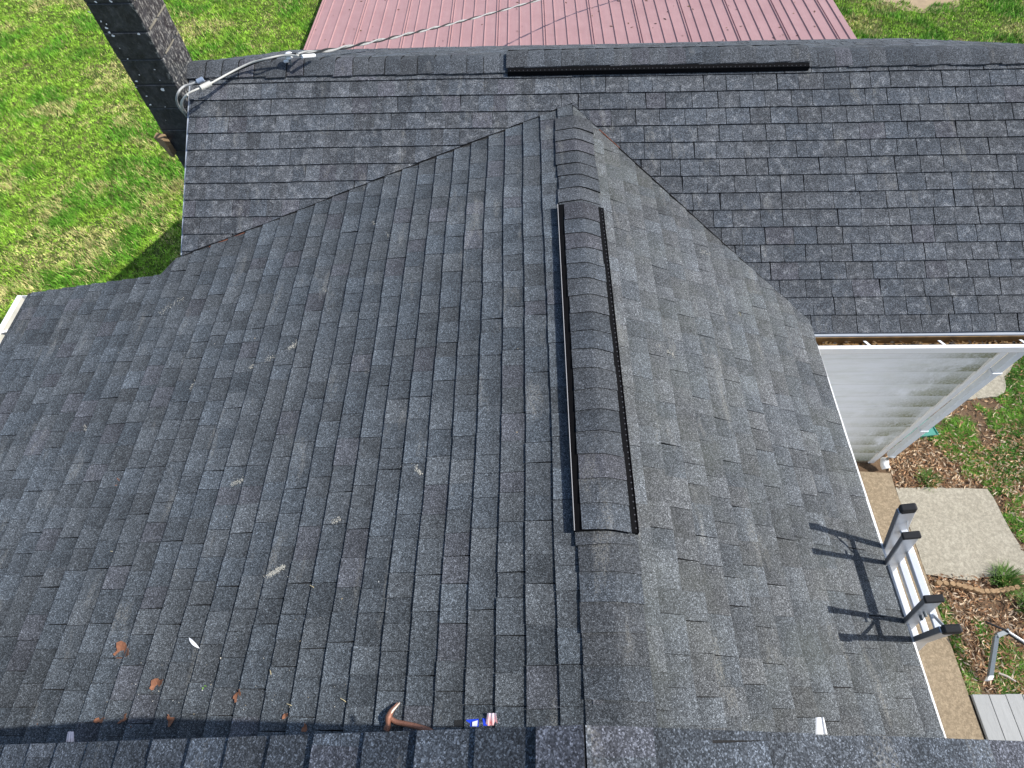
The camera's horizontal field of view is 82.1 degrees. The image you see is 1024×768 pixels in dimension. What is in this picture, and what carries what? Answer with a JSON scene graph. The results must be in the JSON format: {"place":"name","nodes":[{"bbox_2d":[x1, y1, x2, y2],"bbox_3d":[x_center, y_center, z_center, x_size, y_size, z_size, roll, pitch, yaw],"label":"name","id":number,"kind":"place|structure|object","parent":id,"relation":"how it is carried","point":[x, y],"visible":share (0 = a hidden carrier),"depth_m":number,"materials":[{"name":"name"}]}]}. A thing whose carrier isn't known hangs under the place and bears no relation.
{"place":"outdoors","nodes":[
{"label":"outdoors","id":0,"kind":"place"},
{"bbox_2d":[0,0,1023,739],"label":"ground","id":1,"kind":"structure","parent":0,"point":[964,412],"depth_m":10.00,"materials":[{"name":"green plant"}]},
{"bbox_2d":[0,0,1023,767],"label":"house","id":2,"kind":"structure","parent":1,"relation":"on","point":[630,544],"depth_m":3.75,"materials":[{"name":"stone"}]},
{"bbox_2d":[66,731,73,741],"bbox_3d":[-1.315,1.050,1.750,0.024,0.015,0.026,0,58,1],"label":"plastic scrap","id":3,"kind":"object","parent":2,"relation":"on","point":[70,736],"visible":1,"depth_m":1.75,"materials":[{"name":"white plastic"}]},
{"bbox_2d":[94,716,103,722],"bbox_3d":[-2.060,1.673,2.941,0.061,0.025,0.040,0,58,1],"label":"fallen leaf","id":4,"kind":"object","parent":2,"relation":"on","point":[96,720],"visible":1,"depth_m":2.94,"materials":[{"name":"brown plant"}]},
{"bbox_2d":[113,641,128,657],"bbox_3d":[-2.051,1.398,3.101,0.109,0.052,0.085,0,58,1],"label":"fallen leaf","id":5,"kind":"object","parent":2,"relation":"on","point":[121,645],"visible":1,"depth_m":3.12,"materials":[{"name":"brown plant"}]},
{"bbox_2d":[149,678,162,689],"bbox_3d":[-1.798,1.518,2.974,0.070,0.032,0.055,0,58,1],"label":"fallen leaf","id":6,"kind":"object","parent":2,"relation":"on","point":[155,682],"visible":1,"depth_m":2.98,"materials":[{"name":"brown plant"}]},
{"bbox_2d":[167,714,174,726],"bbox_3d":[-1.671,1.644,2.872,0.037,0.016,0.055,0,58,1],"label":"fallen leaf","id":7,"kind":"object","parent":2,"relation":"on","point":[170,720],"visible":1,"depth_m":2.88,"materials":[{"name":"brown plant"}]},
{"bbox_2d":[189,638,199,648],"bbox_3d":[-1.646,1.351,3.051,0.026,0.013,0.110,-38,65,-20],"label":"feather","id":8,"kind":"object","parent":2,"relation":"on","point":[192,642],"visible":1,"depth_m":3.05,"materials":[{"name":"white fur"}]},
{"bbox_2d":[233,691,240,701],"bbox_3d":[-1.340,1.523,2.870,0.050,0.020,0.038,-40,65,-21],"label":"fallen leaf","id":9,"kind":"object","parent":2,"relation":"on","point":[235,696],"visible":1,"depth_m":2.87,"materials":[{"name":"brown plant"}]},
{"bbox_2d":[284,52,301,64],"bbox_3d":[-1.780,-2.654,4.810,0.201,0.107,0.067,21,61,14],"label":"insulator","id":10,"kind":"object","parent":2,"relation":"attached to","point":[288,58],"visible":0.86,"depth_m":4.80,"materials":[{"name":"white ceramic"}]},
{"bbox_2d":[175,0,539,116],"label":"service cable","id":11,"kind":"object","parent":10,"relation":"attached to","point":[303,54],"visible":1,"depth_m":4.84,"materials":[{"name":"grey rubber"}]},
{"bbox_2d":[301,723,306,731],"bbox_3d":[-0.967,1.599,2.738,0.028,0.012,0.038,0,58,1],"label":"fallen leaf","id":12,"kind":"object","parent":2,"relation":"on","point":[304,729],"visible":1,"depth_m":2.74,"materials":[{"name":"brown plant"}]},
{"bbox_2d":[59,221,706,709],"bbox_3d":[-1.029,0.224,3.752,5.084,0.638,3.337,0,58,1],"label":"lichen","id":13,"kind":"object","parent":2,"relation":"on","point":[275,571],"visible":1,"depth_m":3.35,"materials":[{"name":"plant"}]},
{"bbox_2d":[384,702,432,731],"bbox_3d":[-0.452,1.555,2.634,0.276,0.051,0.124,28,63,17],"label":"hammer","id":14,"kind":"object","parent":2,"relation":"on","point":[389,718],"visible":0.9,"depth_m":2.65,"materials":[{"name":"metal"}]},
{"bbox_2d":[454,718,486,726],"bbox_3d":[-0.176,1.504,2.613,0.168,0.033,0.033,0,58,1],"label":"food wrapper","id":15,"kind":"object","parent":2,"relation":"on","point":[472,722],"visible":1,"depth_m":2.61,"materials":[{"name":"blue plastic"}]},
{"bbox_2d":[486,713,496,725],"bbox_3d":[-0.091,1.480,2.595,0.055,0.040,0.048,0,58,1],"label":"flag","id":16,"kind":"object","parent":2,"relation":"on","point":[491,719],"visible":1,"depth_m":2.60,"materials":[{"name":"white fabric"}]},
{"bbox_2d":[816,717,826,733],"bbox_3d":[0.725,0.803,1.381,0.028,0.016,0.034,0,58,1],"label":"plastic scrap","id":17,"kind":"object","parent":2,"relation":"on","point":[820,726],"visible":0.98,"depth_m":1.38,"materials":[{"name":"white plastic"}]},
{"bbox_2d":[0,0,1023,322],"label":"lawn grass","id":18,"kind":"structure","parent":1,"relation":"on","point":[60,102],"depth_m":10.58,"materials":[{"name":"green plant"}]},
{"bbox_2d":[303,0,856,49],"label":"shed","id":19,"kind":"structure","parent":1,"relation":"on","point":[338,23],"depth_m":11.56,"materials":[{"name":"red metal"}]},
{"bbox_2d":[877,0,960,14],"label":"bare soil","id":20,"kind":"structure","parent":1,"relation":"on","point":[921,4],"depth_m":12.18,"materials":[{"name":"beige soil"}]},
{"bbox_2d":[902,419,938,439],"bbox_3d":[4.847,0.487,7.084,0.441,0.062,0.402,0,58,1],"label":"splash block","id":21,"kind":"object","parent":1,"relation":"on","point":[932,430],"depth_m":7.00,"materials":[{"name":"green plastic"}]},
{"bbox_2d":[916,466,943,490],"bbox_3d":[4.753,1.074,6.687,0.337,0.123,0.359,36,66,21],"label":"grass clump","id":22,"kind":"object","parent":1,"relation":"on","point":[930,475],"visible":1,"depth_m":6.72,"materials":[{"name":"green plant"}]},
{"bbox_2d":[933,580,942,585],"bbox_3d":[4.426,2.075,6.121,0.065,0.095,0.052,-10,60,-1],"label":"edging stone","id":23,"kind":"object","parent":1,"relation":"on","point":[938,582],"visible":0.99,"depth_m":6.09,"materials":[{"name":"beige stone"}]},
{"bbox_2d":[942,580,948,586],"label":"edging stone","id":24,"kind":"object","parent":1,"relation":"on","point":[945,583],"visible":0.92,"depth_m":6.08,"materials":[{"name":"beige stone"}]},
{"bbox_2d":[946,581,955,587],"bbox_3d":[4.548,2.084,6.106,0.065,0.095,0.052,8,57,3],"label":"edging stone","id":25,"kind":"object","parent":1,"relation":"on","point":[952,584],"visible":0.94,"depth_m":6.07,"materials":[{"name":"beige stone"}]},
{"bbox_2d":[884,357,1023,694],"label":"fallen leaves","id":26,"kind":"object","parent":1,"relation":"on","point":[974,627],"visible":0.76,"depth_m":6.64,"materials":[{"name":"brown plant"}]},
{"bbox_2d":[984,621,1023,680],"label":"metal stand","id":27,"kind":"object","parent":26,"relation":"on","point":[993,653],"visible":1,"depth_m":5.58,"materials":[{"name":"grey metal"}]},
{"bbox_2d":[998,672,1015,681],"bbox_3d":[4.756,2.813,5.649,0.152,0.026,0.032,25,62,16],"label":"broken stick","id":28,"kind":"object","parent":26,"relation":"on","point":[1005,675],"visible":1,"depth_m":5.64,"materials":[{"name":"brown wood"}]},
{"bbox_2d":[890,356,1023,695],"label":"yard weeds","id":29,"kind":"object","parent":1,"relation":"on","point":[970,425],"visible":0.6,"depth_m":6.83,"materials":[{"name":"green plant"}]},
{"bbox_2d":[952,582,961,588],"bbox_3d":[4.607,2.093,6.098,0.065,0.095,0.052,5,57,2],"label":"edging stone","id":30,"kind":"object","parent":1,"relation":"on","point":[957,585],"visible":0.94,"depth_m":6.06,"materials":[{"name":"beige stone"}]},
{"bbox_2d":[895,487,1023,580],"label":"concrete slab","id":31,"kind":"structure","parent":1,"relation":"on","point":[966,533],"depth_m":6.38,"materials":[{"name":"beige concrete"}]},
{"bbox_2d":[959,584,967,589],"bbox_3d":[4.665,2.104,6.091,0.065,0.095,0.052,13,60,13],"label":"edging stone","id":32,"kind":"object","parent":1,"relation":"on","point":[964,586],"visible":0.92,"depth_m":6.05,"materials":[{"name":"beige stone"}]},
{"bbox_2d":[964,585,973,591],"bbox_3d":[4.722,2.119,6.089,0.065,0.095,0.052,0,57,4],"label":"edging stone","id":33,"kind":"object","parent":1,"relation":"on","point":[970,588],"visible":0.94,"depth_m":6.05,"materials":[{"name":"beige stone"}]},
{"bbox_2d":[971,587,979,592],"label":"edging stone","id":34,"kind":"object","parent":1,"relation":"on","point":[975,590],"visible":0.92,"depth_m":6.04,"materials":[{"name":"beige stone"}]},
{"bbox_2d":[977,588,984,594],"bbox_3d":[4.825,2.146,6.069,0.065,0.095,0.052,11,60,12],"label":"edging stone","id":35,"kind":"object","parent":1,"relation":"on","point":[981,591],"visible":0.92,"depth_m":6.04,"materials":[{"name":"beige stone"}]},
{"bbox_2d":[982,588,989,594],"bbox_3d":[4.874,2.143,6.064,0.065,0.095,0.052,-2,59,0],"label":"edging stone","id":36,"kind":"object","parent":1,"relation":"on","point":[987,590],"visible":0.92,"depth_m":6.03,"materials":[{"name":"beige stone"}]},
{"bbox_2d":[987,588,995,594],"bbox_3d":[4.923,2.140,6.060,0.065,0.095,0.052,8,59,4],"label":"edging stone","id":37,"kind":"object","parent":1,"relation":"on","point":[992,591],"visible":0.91,"depth_m":6.02,"materials":[{"name":"beige stone"}]},
{"bbox_2d":[970,694,1023,740],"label":"deck","id":38,"kind":"structure","parent":1,"relation":"on","point":[1000,717],"depth_m":5.46,"materials":[{"name":"grey wood"}]},
{"bbox_2d":[987,560,1023,603],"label":"grass clump","id":39,"kind":"object","parent":1,"relation":"on","point":[1014,577],"visible":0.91,"depth_m":6.12,"materials":[{"name":"green plant"}]},
{"bbox_2d":[1002,587,1009,592],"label":"edging stone","id":40,"kind":"object","parent":1,"relation":"on","point":[1006,590],"visible":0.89,"depth_m":6.03,"materials":[{"name":"beige stone"}]},
{"bbox_2d":[1015,589,1023,612],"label":"grass clump","id":41,"kind":"object","parent":1,"relation":"on","point":[1021,601],"visible":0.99,"depth_m":6.00,"materials":[{"name":"green plant"}]},
{"bbox_2d":[859,471,984,739],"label":"path","id":42,"kind":"structure","parent":0,"point":[955,709],"depth_m":5.72,"materials":[{"name":"beige concrete"}]},
{"bbox_2d":[883,503,962,651],"bbox_3d":[2.722,1.784,4.389,1.228,3.272,0.832,0,58,1],"label":"ladder","id":43,"kind":"object","parent":42,"relation":"on","point":[900,540],"visible":0.48,"depth_m":3.29,"materials":[{"name":"metal"}]},
{"bbox_2d":[950,353,1013,400],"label":"concrete patio","id":44,"kind":"structure","parent":0,"point":[994,386],"depth_m":7.32,"materials":[{"name":"beige concrete"}]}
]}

